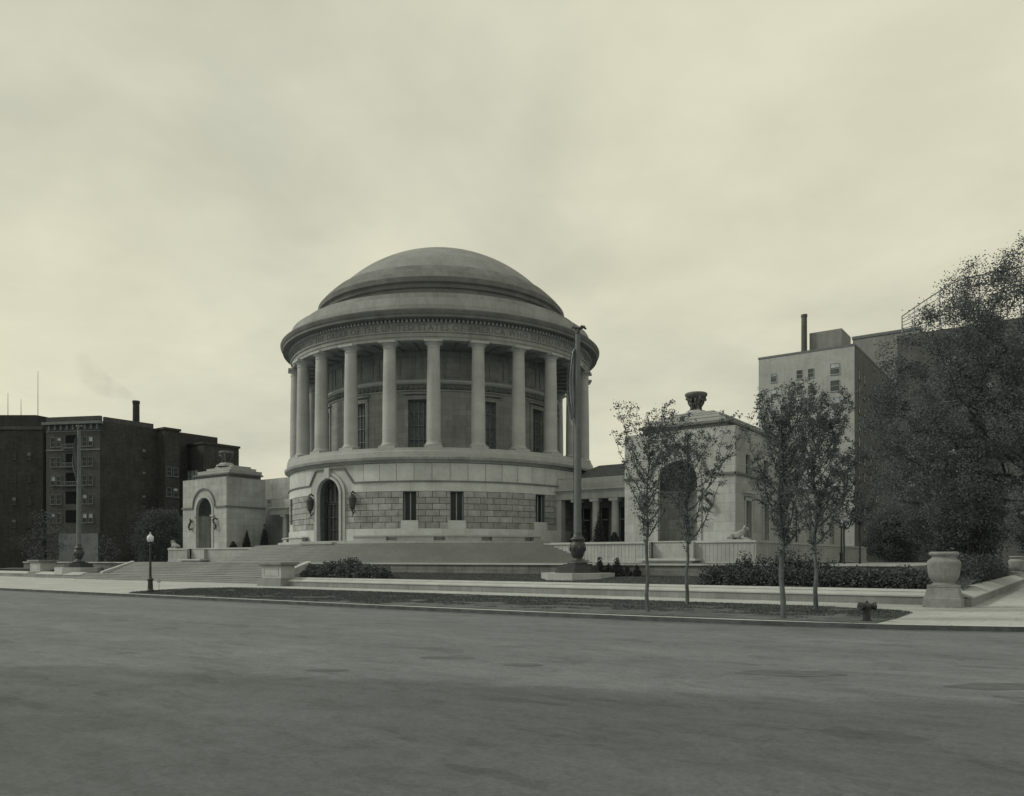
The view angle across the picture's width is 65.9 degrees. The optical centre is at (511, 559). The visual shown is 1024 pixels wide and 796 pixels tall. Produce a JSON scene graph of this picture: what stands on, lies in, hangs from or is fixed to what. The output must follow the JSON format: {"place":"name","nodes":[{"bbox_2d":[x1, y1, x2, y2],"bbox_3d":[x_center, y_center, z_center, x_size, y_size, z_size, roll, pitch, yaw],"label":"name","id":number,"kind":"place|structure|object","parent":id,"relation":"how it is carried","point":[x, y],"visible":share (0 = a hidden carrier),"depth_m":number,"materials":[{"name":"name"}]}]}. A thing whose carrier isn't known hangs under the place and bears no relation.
{"place":"outdoors","nodes":[
{"label":"outdoors","id":0,"kind":"place"},
{"bbox_2d":[0,570,27,576],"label":"boundary wall","id":1,"kind":"structure","parent":0,"point":[14,573],"depth_m":94.19,"materials":[{"name":"stone"}]},
{"bbox_2d":[0,568,983,591],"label":"lawn","id":2,"kind":"structure","parent":0,"point":[607,581],"depth_m":48.66,"materials":[{"name":"green plant"}]},
{"bbox_2d":[23,562,126,570],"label":"retaining wall","id":3,"kind":"structure","parent":2,"relation":"on","point":[106,565],"depth_m":88.86,"materials":[{"name":"stone"}]},
{"bbox_2d":[54,425,102,574],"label":"flagpole","id":4,"kind":"object","parent":2,"relation":"on","point":[78,564],"visible":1,"depth_m":86.92,"materials":[{"name":"grey metal"}]},
{"bbox_2d":[72,436,76,480],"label":"flag","id":5,"kind":"object","parent":4,"relation":"hanging from","point":[74,459],"visible":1,"depth_m":87.07,"materials":[{"name":"fabric"}]},
{"bbox_2d":[299,556,394,578],"bbox_3d":[-12.222,0.689,58.216,9.197,1.917,2.539,0,0,35],"label":"lawn shrub","id":6,"kind":"object","parent":2,"relation":"on","point":[348,568],"visible":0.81,"depth_m":57.52,"materials":[{"name":"green plant"}]},
{"bbox_2d":[541,325,614,580],"bbox_3d":[4.164,-6.669,50.094,4.342,16.478,4.342,0,0,35],"label":"flagpole","id":7,"kind":"object","parent":2,"relation":"on","point":[577,567],"visible":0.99,"depth_m":49.87,"materials":[{"name":"metal"}]},
{"bbox_2d":[567,348,574,424],"bbox_3d":[3.719,-11.000,50.074,0.571,5.000,0.381,0,0,-10],"label":"flag","id":8,"kind":"object","parent":7,"relation":"hanging from","point":[571,388],"visible":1,"depth_m":50.09,"materials":[{"name":"fabric"}]},
{"bbox_2d":[595,556,605,572],"bbox_3d":[5.650,0.353,50.758,0.996,1.608,1.002,0,0,35],"label":"evergreen","id":9,"kind":"object","parent":2,"relation":"on","point":[599,563],"visible":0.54,"depth_m":50.67,"materials":[{"name":"green plant"}]},
{"bbox_2d":[310,562,909,577],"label":"retaining wall","id":10,"kind":"structure","parent":2,"relation":"on","point":[666,569],"depth_m":54.90,"materials":[{"name":"stone"}]},
{"bbox_2d":[610,557,623,576],"bbox_3d":[6.612,0.483,50.071,1.016,1.358,1.058,0,0,35],"label":"evergreen","id":11,"kind":"object","parent":2,"relation":"on","point":[616,568],"visible":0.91,"depth_m":49.89,"materials":[{"name":"green plant"}]},
{"bbox_2d":[621,566,632,575],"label":"evergreen","id":12,"kind":"object","parent":2,"relation":"on","point":[626,571],"visible":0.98,"depth_m":49.60,"materials":[{"name":"green plant"}]},
{"bbox_2d":[631,564,641,576],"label":"evergreen","id":13,"kind":"object","parent":2,"relation":"on","point":[636,571],"visible":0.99,"depth_m":49.24,"materials":[{"name":"green plant"}]},
{"bbox_2d":[735,547,839,581],"bbox_3d":[14.462,0.461,41.721,5.941,2.248,2.089,0,0,35],"label":"tall shrub","id":14,"kind":"object","parent":2,"relation":"on","point":[799,564],"visible":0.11,"depth_m":41.21,"materials":[{"name":"green plant"}]},
{"bbox_2d":[697,562,932,588],"bbox_3d":[14.714,0.844,39.114,11.949,1.509,2.470,0,0,35],"label":"hedge","id":15,"kind":"object","parent":2,"relation":"on","point":[727,574],"visible":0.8,"depth_m":38.65,"materials":[{"name":"green plant"}]},
{"bbox_2d":[921,548,1009,584],"bbox_3d":[32.051,0.516,54.549,2.693,2.402,34.764,0,0,35],"label":"side hedge","id":16,"kind":"object","parent":2,"relation":"on","point":[978,569],"visible":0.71,"depth_m":49.70,"materials":[{"name":"green plant"}]},
{"bbox_2d":[0,591,1023,795],"bbox_3d":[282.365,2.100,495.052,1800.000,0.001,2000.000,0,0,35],"label":"road","id":17,"kind":"structure","parent":0,"point":[114,696],"depth_m":11.40,"materials":[{"name":"grey asphalt"}]},
{"bbox_2d":[0,415,46,570],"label":"apartment building","id":18,"kind":"structure","parent":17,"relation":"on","point":[22,467],"depth_m":140.81,"materials":[{"name":"brick"}]},
{"bbox_2d":[41,416,217,561],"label":"apartment building","id":19,"kind":"structure","parent":17,"relation":"on","point":[118,472],"depth_m":135.42,"materials":[{"name":"brick"}]},
{"bbox_2d":[56,513,61,523],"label":"window","id":20,"kind":"structure","parent":19,"relation":"in","point":[59,517],"depth_m":135.26,"materials":[{"name":"grey glass"}]},
{"bbox_2d":[56,495,61,504],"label":"window","id":21,"kind":"structure","parent":19,"relation":"in","point":[58,497],"depth_m":135.26,"materials":[{"name":"grey glass"}]},
{"bbox_2d":[56,437,61,447],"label":"window","id":22,"kind":"structure","parent":19,"relation":"in","point":[58,440],"depth_m":135.26,"materials":[{"name":"grey glass"}]},
{"bbox_2d":[132,400,139,421],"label":"chimney stack","id":23,"kind":"object","parent":19,"relation":"on","point":[136,410],"visible":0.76,"depth_m":151.97,"materials":[{"name":"brick"}]},
{"bbox_2d":[155,427,180,547],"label":"apartment wing","id":24,"kind":"structure","parent":17,"relation":"on","point":[168,469],"depth_m":141.80,"materials":[{"name":"brown brick"}]},
{"bbox_2d":[166,487,171,496],"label":"window","id":25,"kind":"structure","parent":24,"relation":"in","point":[168,490],"depth_m":141.40,"materials":[{"name":"grey glass"}]},
{"bbox_2d":[187,441,239,479],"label":"apartment wing","id":26,"kind":"structure","parent":17,"relation":"on","point":[203,456],"depth_m":145.89,"materials":[{"name":"brown brick"}]},
{"bbox_2d":[306,669,348,670],"bbox_3d":[-3.528,2.096,15.048,0.918,0.001,0.326,0,0,2],"label":"road patch","id":27,"kind":"object","parent":17,"relation":"on","point":[327,669],"visible":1,"depth_m":15.12,"materials":[{"name":"grey asphalt"}]},
{"bbox_2d":[420,656,472,658],"bbox_3d":[-1.383,2.096,16.955,1.204,0.001,0.480,0,0,3],"label":"road patch","id":28,"kind":"object","parent":17,"relation":"on","point":[446,657],"visible":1,"depth_m":16.98,"materials":[{"name":"grey asphalt"}]},
{"bbox_2d":[0,588,1023,631],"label":"kerb","id":29,"kind":"structure","parent":17,"relation":"on","point":[808,624],"depth_m":27.93,"materials":[{"name":"concrete"}]},
{"bbox_2d":[0,590,1023,632],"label":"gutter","id":30,"kind":"object","parent":17,"relation":"on","point":[572,618],"visible":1,"depth_m":27.83,"materials":[{"name":"grey concrete"}]},
{"bbox_2d":[504,663,541,665],"bbox_3d":[0.227,2.096,15.790,0.800,0.001,0.491,0,0,-2],"label":"road patch","id":31,"kind":"object","parent":17,"relation":"on","point":[522,664],"visible":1,"depth_m":15.85,"materials":[{"name":"grey asphalt"}]},
{"bbox_2d":[734,670,846,675],"bbox_3d":[5.139,2.096,14.610,2.027,0.001,0.841,0,0,11],"label":"road patch","id":32,"kind":"object","parent":17,"relation":"on","point":[788,673],"visible":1,"depth_m":14.59,"materials":[{"name":"grey asphalt"}]},
{"bbox_2d":[897,318,1023,571],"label":"hotel building","id":33,"kind":"structure","parent":17,"relation":"on","point":[920,355],"depth_m":116.68,"materials":[{"name":"grey brick"}]},
{"bbox_2d":[909,390,921,405],"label":"window","id":34,"kind":"structure","parent":33,"relation":"in","point":[911,399],"depth_m":118.90,"materials":[{"name":"grey glass"}]},
{"bbox_2d":[901,266,1023,333],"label":"roof sign frame","id":35,"kind":"object","parent":33,"relation":"on","point":[902,321],"visible":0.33,"depth_m":117.80,"materials":[{"name":"black metal"}]},
{"bbox_2d":[944,683,1023,689],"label":"road patch","id":36,"kind":"object","parent":17,"relation":"on","point":[1000,686],"visible":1,"depth_m":13.09,"materials":[{"name":"grey asphalt"}]},
{"bbox_2d":[0,576,1023,625],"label":"sidewalk","id":37,"kind":"structure","parent":0,"point":[1006,608],"depth_m":40.01,"materials":[{"name":"concrete"}]},
{"bbox_2d":[11,506,73,560],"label":"corner tree","id":38,"kind":"object","parent":37,"relation":"on","point":[43,538],"visible":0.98,"depth_m":112.23,"materials":[{"name":"green plant"}]},
{"bbox_2d":[27,560,58,576],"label":"stone pedestal","id":39,"kind":"object","parent":37,"relation":"on","point":[36,566],"visible":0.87,"depth_m":89.98,"materials":[{"name":"stone"}]},
{"bbox_2d":[35,571,89,577],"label":"boundary wall","id":40,"kind":"structure","parent":37,"relation":"on","point":[53,575],"depth_m":85.62,"materials":[{"name":"stone"}]},
{"bbox_2d":[90,533,128,561],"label":"corner tree","id":41,"kind":"object","parent":37,"relation":"on","point":[108,548],"visible":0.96,"depth_m":121.68,"materials":[{"name":"green plant"}]},
{"bbox_2d":[122,506,182,561],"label":"corner tree","id":42,"kind":"object","parent":37,"relation":"on","point":[157,526],"visible":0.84,"depth_m":122.99,"materials":[{"name":"green plant"}]},
{"bbox_2d":[155,513,182,561],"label":"corner tree","id":43,"kind":"object","parent":37,"relation":"on","point":[181,542],"visible":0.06,"depth_m":132.04,"materials":[{"name":"green plant"}]},
{"bbox_2d":[44,561,311,583],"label":"broad stairs","id":44,"kind":"structure","parent":37,"relation":"on","point":[232,572],"depth_m":74.56,"materials":[{"name":"stone"}]},
{"bbox_2d":[257,562,298,585],"bbox_3d":[-17.651,1.080,59.635,2.740,1.840,1.740,0,0,35],"label":"stone pedestal","id":45,"kind":"object","parent":37,"relation":"on","point":[278,573],"visible":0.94,"depth_m":58.93,"materials":[{"name":"stone"}]},
{"bbox_2d":[130,587,912,623],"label":"parkway turf","id":46,"kind":"structure","parent":37,"relation":"on","point":[701,612],"depth_m":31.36,"materials":[{"name":"green plant"}]},
{"bbox_2d":[146,532,153,591],"bbox_3d":[-21.921,0.122,47.880,0.442,3.636,0.442,0,0,35],"label":"street lamp","id":47,"kind":"object","parent":46,"relation":"on","point":[150,540],"visible":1,"depth_m":47.81,"materials":[{"name":"metal"}]},
{"bbox_2d":[610,399,686,611],"bbox_3d":[5.046,-1.970,29.655,2.903,8.065,2.773,0,0,3],"label":"street tree","id":48,"kind":"object","parent":46,"relation":"on","point":[642,475],"visible":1,"depth_m":29.34,"materials":[{"name":"green plant"}]},
{"bbox_2d":[650,410,767,604],"bbox_3d":[8.105,-2.037,33.512,3.871,8.167,4.521,0,0,-28],"label":"street tree","id":49,"kind":"object","parent":46,"relation":"on","point":[685,516],"visible":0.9,"depth_m":33.44,"materials":[{"name":"green plant"}]},
{"bbox_2d":[744,378,828,617],"bbox_3d":[8.882,-1.960,26.038,2.660,8.057,2.801,0,0,35],"label":"street tree","id":50,"kind":"object","parent":46,"relation":"on","point":[778,507],"visible":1,"depth_m":26.05,"materials":[{"name":"green plant"}]},
{"bbox_2d":[762,375,865,609],"bbox_3d":[11.628,-2.404,30.689,3.704,8.896,4.033,0,0,35],"label":"street tree","id":51,"kind":"object","parent":46,"relation":"on","point":[822,494],"visible":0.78,"depth_m":30.55,"materials":[{"name":"green plant"}]},
{"bbox_2d":[857,601,876,620],"bbox_3d":[11.283,1.640,25.095,0.611,0.680,0.373,0,0,0],"label":"fire hydrant","id":52,"kind":"object","parent":46,"relation":"on","point":[866,607],"visible":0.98,"depth_m":25.00,"materials":[{"name":"metal"}]},
{"bbox_2d":[288,577,925,604],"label":"boundary wall","id":53,"kind":"structure","parent":37,"relation":"on","point":[878,596],"depth_m":42.25,"materials":[{"name":"stone"}]},
{"bbox_2d":[858,507,926,562],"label":"park tree","id":54,"kind":"object","parent":37,"relation":"on","point":[887,544],"visible":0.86,"depth_m":116.47,"materials":[{"name":"green plant"}]},
{"bbox_2d":[841,230,1023,528],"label":"elm tree","id":55,"kind":"object","parent":37,"relation":"on","point":[1012,436],"visible":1,"depth_m":48.49,"materials":[{"name":"green plant"}]},
{"bbox_2d":[900,457,979,560],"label":"park tree","id":56,"kind":"object","parent":37,"relation":"on","point":[915,521],"visible":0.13,"depth_m":95.19,"materials":[{"name":"green plant"}]},
{"bbox_2d":[922,552,964,607],"bbox_3d":[17.921,0.820,32.788,1.400,2.320,1.400,0,0,35],"label":"stone urn","id":57,"kind":"object","parent":37,"relation":"on","point":[943,589],"visible":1,"depth_m":32.33,"materials":[{"name":"grey stone"}]},
{"bbox_2d":[961,575,1023,606],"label":"boundary wall","id":58,"kind":"structure","parent":37,"relation":"on","point":[975,594],"depth_m":41.33,"materials":[{"name":"stone"}]},
{"bbox_2d":[1003,472,1023,558],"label":"park tree","id":59,"kind":"object","parent":37,"relation":"on","point":[1020,509],"visible":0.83,"depth_m":86.47,"materials":[{"name":"green plant"}]},
{"bbox_2d":[1008,556,1023,577],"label":"stone urn","id":60,"kind":"object","parent":37,"relation":"on","point":[1016,565],"visible":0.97,"depth_m":67.08,"materials":[{"name":"grey stone"}]},
{"bbox_2d":[0,0,1023,479],"label":"sky","id":61,"kind":"structure","parent":0,"point":[184,184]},
{"bbox_2d":[180,540,863,563],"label":"terrace","id":62,"kind":"structure","parent":0,"point":[407,541],"depth_m":71.32,"materials":[{"name":"stone"}]},
{"bbox_2d":[167,548,250,561],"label":"podium wall","id":63,"kind":"structure","parent":62,"relation":"on","point":[201,555],"depth_m":97.64,"materials":[{"name":"stone"}]},
{"bbox_2d":[168,540,180,548],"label":"stone lion","id":64,"kind":"object","parent":63,"relation":"on","point":[174,545],"visible":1,"depth_m":102.15},
{"bbox_2d":[181,465,265,547],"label":"pavilion","id":65,"kind":"structure","parent":62,"relation":"on","point":[223,506],"depth_m":99.92,"materials":[{"name":"stone"}]},
{"bbox_2d":[216,451,235,466],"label":"roof finial","id":66,"kind":"object","parent":65,"relation":"on","point":[225,455],"visible":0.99,"depth_m":101.78,"materials":[{"name":"stone"}]},
{"bbox_2d":[242,530,250,546],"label":"cypress","id":67,"kind":"object","parent":62,"relation":"on","point":[246,542],"visible":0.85,"depth_m":98.19,"materials":[{"name":"green plant"}]},
{"bbox_2d":[260,525,268,545],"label":"cypress","id":68,"kind":"object","parent":62,"relation":"on","point":[264,539],"visible":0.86,"depth_m":99.00,"materials":[{"name":"green plant"}]},
{"bbox_2d":[264,477,289,544],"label":"block","id":69,"kind":"structure","parent":62,"relation":"on","point":[277,488],"depth_m":105.58,"materials":[{"name":"stone"}]},
{"bbox_2d":[266,498,288,542],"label":"colonnade","id":70,"kind":"object","parent":62,"relation":"on","point":[280,507],"visible":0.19,"depth_m":100.94,"materials":[{"name":"stone"}]},
{"bbox_2d":[280,247,598,542],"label":"memorial rotunda","id":71,"kind":"structure","parent":62,"relation":"on","point":[428,390],"depth_m":75.04,"materials":[{"name":"stone"}]},
{"bbox_2d":[328,405,331,451],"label":"bronze window","id":72,"kind":"structure","parent":71,"relation":"in","point":[329,410],"depth_m":81.58,"materials":[{"name":"metal"}]},
{"bbox_2d":[324,480,338,540],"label":"entrance door","id":73,"kind":"structure","parent":71,"relation":"in","point":[331,502],"depth_m":75.34,"materials":[{"name":"brown metal"}]},
{"bbox_2d":[358,395,369,448],"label":"bronze window","id":74,"kind":"structure","parent":71,"relation":"in","point":[362,409],"depth_m":77.63,"materials":[{"name":"metal"}]},
{"bbox_2d":[404,492,415,519],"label":"slit window","id":75,"kind":"structure","parent":71,"relation":"in","point":[409,497],"depth_m":72.16,"materials":[{"name":"black glass"}]},
{"bbox_2d":[402,392,426,446],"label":"bronze window","id":76,"kind":"structure","parent":71,"relation":"in","point":[417,404],"depth_m":75.67,"materials":[{"name":"metal"}]},
{"bbox_2d":[450,492,462,519],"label":"slit window","id":77,"kind":"structure","parent":71,"relation":"in","point":[456,499],"depth_m":72.31,"materials":[{"name":"black glass"}]},
{"bbox_2d":[485,394,501,448],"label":"bronze window","id":78,"kind":"structure","parent":71,"relation":"in","point":[489,407],"depth_m":76.86,"materials":[{"name":"metal"}]},
{"bbox_2d":[529,401,543,452],"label":"bronze window","id":79,"kind":"structure","parent":71,"relation":"in","point":[535,435],"depth_m":80.83,"materials":[{"name":"metal"}]},
{"bbox_2d":[536,495,541,521],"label":"slit window","id":80,"kind":"structure","parent":71,"relation":"in","point":[538,498],"depth_m":75.85,"materials":[{"name":"black glass"}]},
{"bbox_2d":[581,518,588,541],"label":"cypress","id":81,"kind":"object","parent":62,"relation":"on","point":[585,535],"visible":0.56,"depth_m":72.20,"materials":[{"name":"green plant"}]},
{"bbox_2d":[591,510,605,541],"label":"cypress","id":82,"kind":"object","parent":62,"relation":"on","point":[599,531],"visible":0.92,"depth_m":71.19,"materials":[{"name":"green plant"}]},
{"bbox_2d":[554,464,660,541],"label":"colonnade","id":83,"kind":"object","parent":62,"relation":"on","point":[603,489],"visible":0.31,"depth_m":76.34,"materials":[{"name":"stone"}]},
{"bbox_2d":[581,509,589,541],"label":"window","id":84,"kind":"structure","parent":83,"relation":"in","point":[585,513],"depth_m":78.66,"materials":[{"name":"black glass"}]},
{"bbox_2d":[600,508,607,541],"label":"window","id":85,"kind":"structure","parent":83,"relation":"in","point":[604,511],"depth_m":77.48,"materials":[{"name":"black glass"}]},
{"bbox_2d":[619,507,624,541],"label":"window","id":86,"kind":"structure","parent":83,"relation":"in","point":[621,509],"depth_m":76.39,"materials":[{"name":"black glass"}]},
{"bbox_2d":[608,532,620,541],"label":"cypress","id":87,"kind":"object","parent":62,"relation":"on","point":[614,537],"visible":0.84,"depth_m":70.08,"materials":[{"name":"green plant"}]},
{"bbox_2d":[543,540,866,562],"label":"podium wall","id":88,"kind":"structure","parent":62,"relation":"on","point":[699,552],"depth_m":62.64,"materials":[{"name":"stone"}]},
{"bbox_2d":[723,525,753,540],"bbox_3d":[16.962,-2.016,59.144,2.082,1.167,0.850,0,0,35],"label":"stone lion","id":89,"kind":"object","parent":88,"relation":"on","point":[739,535],"visible":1,"depth_m":58.80},
{"bbox_2d":[623,410,843,544],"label":"pavilion","id":90,"kind":"structure","parent":62,"relation":"on","point":[734,508],"depth_m":63.52,"materials":[{"name":"stone"}]},
{"bbox_2d":[685,391,706,412],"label":"roof finial","id":91,"kind":"object","parent":90,"relation":"on","point":[695,400],"visible":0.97,"depth_m":66.06,"materials":[{"name":"stone"}]},
{"bbox_2d":[743,490,756,538],"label":"window","id":92,"kind":"structure","parent":90,"relation":"in","point":[748,493],"depth_m":61.87,"materials":[{"name":"glass"}]},
{"bbox_2d":[762,494,773,539],"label":"window","id":93,"kind":"structure","parent":90,"relation":"in","point":[763,495],"depth_m":65.28,"materials":[{"name":"glass"}]},
{"bbox_2d":[794,502,800,541],"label":"window","id":94,"kind":"structure","parent":90,"relation":"in","point":[797,504],"depth_m":73.50,"materials":[{"name":"glass"}]},
{"bbox_2d":[807,506,812,542],"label":"window","id":95,"kind":"structure","parent":90,"relation":"in","point":[807,506],"depth_m":76.04,"materials":[{"name":"glass"}]},
{"bbox_2d":[440,563,926,574],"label":"terrace","id":96,"kind":"structure","parent":0,"point":[919,565],"depth_m":67.72,"materials":[{"name":"stone"}]},
{"bbox_2d":[220,542,590,562],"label":"fan steps","id":97,"kind":"structure","parent":96,"relation":"on","point":[441,552],"depth_m":68.06,"materials":[{"name":"stone"}]},
{"bbox_2d":[839,519,842,562],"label":"street lamp","id":98,"kind":"object","parent":96,"relation":"on","point":[841,557],"visible":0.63,"depth_m":73.28,"materials":[{"name":"metal"}]},
{"bbox_2d":[823,454,867,563],"bbox_3d":[25.111,-3.857,59.508,3.526,8.382,3.227,0,0,35],"label":"slim tree","id":99,"kind":"object","parent":96,"relation":"on","point":[843,527],"visible":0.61,"depth_m":59.43,"materials":[{"name":"green plant"}]},
{"bbox_2d":[833,442,881,563],"bbox_3d":[25.924,-4.213,58.986,3.999,9.092,3.825,0,0,35],"label":"slim tree","id":100,"kind":"object","parent":96,"relation":"on","point":[856,519],"visible":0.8,"depth_m":58.77,"materials":[{"name":"green plant"}]},
{"bbox_2d":[912,457,1020,559],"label":"park tree","id":101,"kind":"object","parent":96,"relation":"on","point":[956,535],"visible":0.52,"depth_m":75.91,"materials":[{"name":"green plant"}]},
{"bbox_2d":[758,314,895,562],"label":"apartment tower","id":102,"kind":"structure","parent":0,"point":[831,362],"depth_m":163.13,"materials":[{"name":"concrete"}]},
{"bbox_2d":[796,370,802,379],"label":"window","id":103,"kind":"structure","parent":102,"relation":"in","point":[799,373],"depth_m":163.79,"materials":[{"name":"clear glass"}]},
{"bbox_2d":[830,397,839,408],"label":"window","id":104,"kind":"structure","parent":102,"relation":"in","point":[831,398],"depth_m":159.68,"materials":[{"name":"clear glass"}]},
{"bbox_2d":[830,380,839,391],"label":"window","id":105,"kind":"structure","parent":102,"relation":"in","point":[834,384],"depth_m":159.72,"materials":[{"name":"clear glass"}]},
{"bbox_2d":[830,363,839,374],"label":"window","id":106,"kind":"structure","parent":102,"relation":"in","point":[834,367],"depth_m":159.68,"materials":[{"name":"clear glass"}]},
{"bbox_2d":[852,326,923,562],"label":"office block","id":107,"kind":"structure","parent":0,"point":[866,345],"depth_m":201.71,"materials":[{"name":"brick"}]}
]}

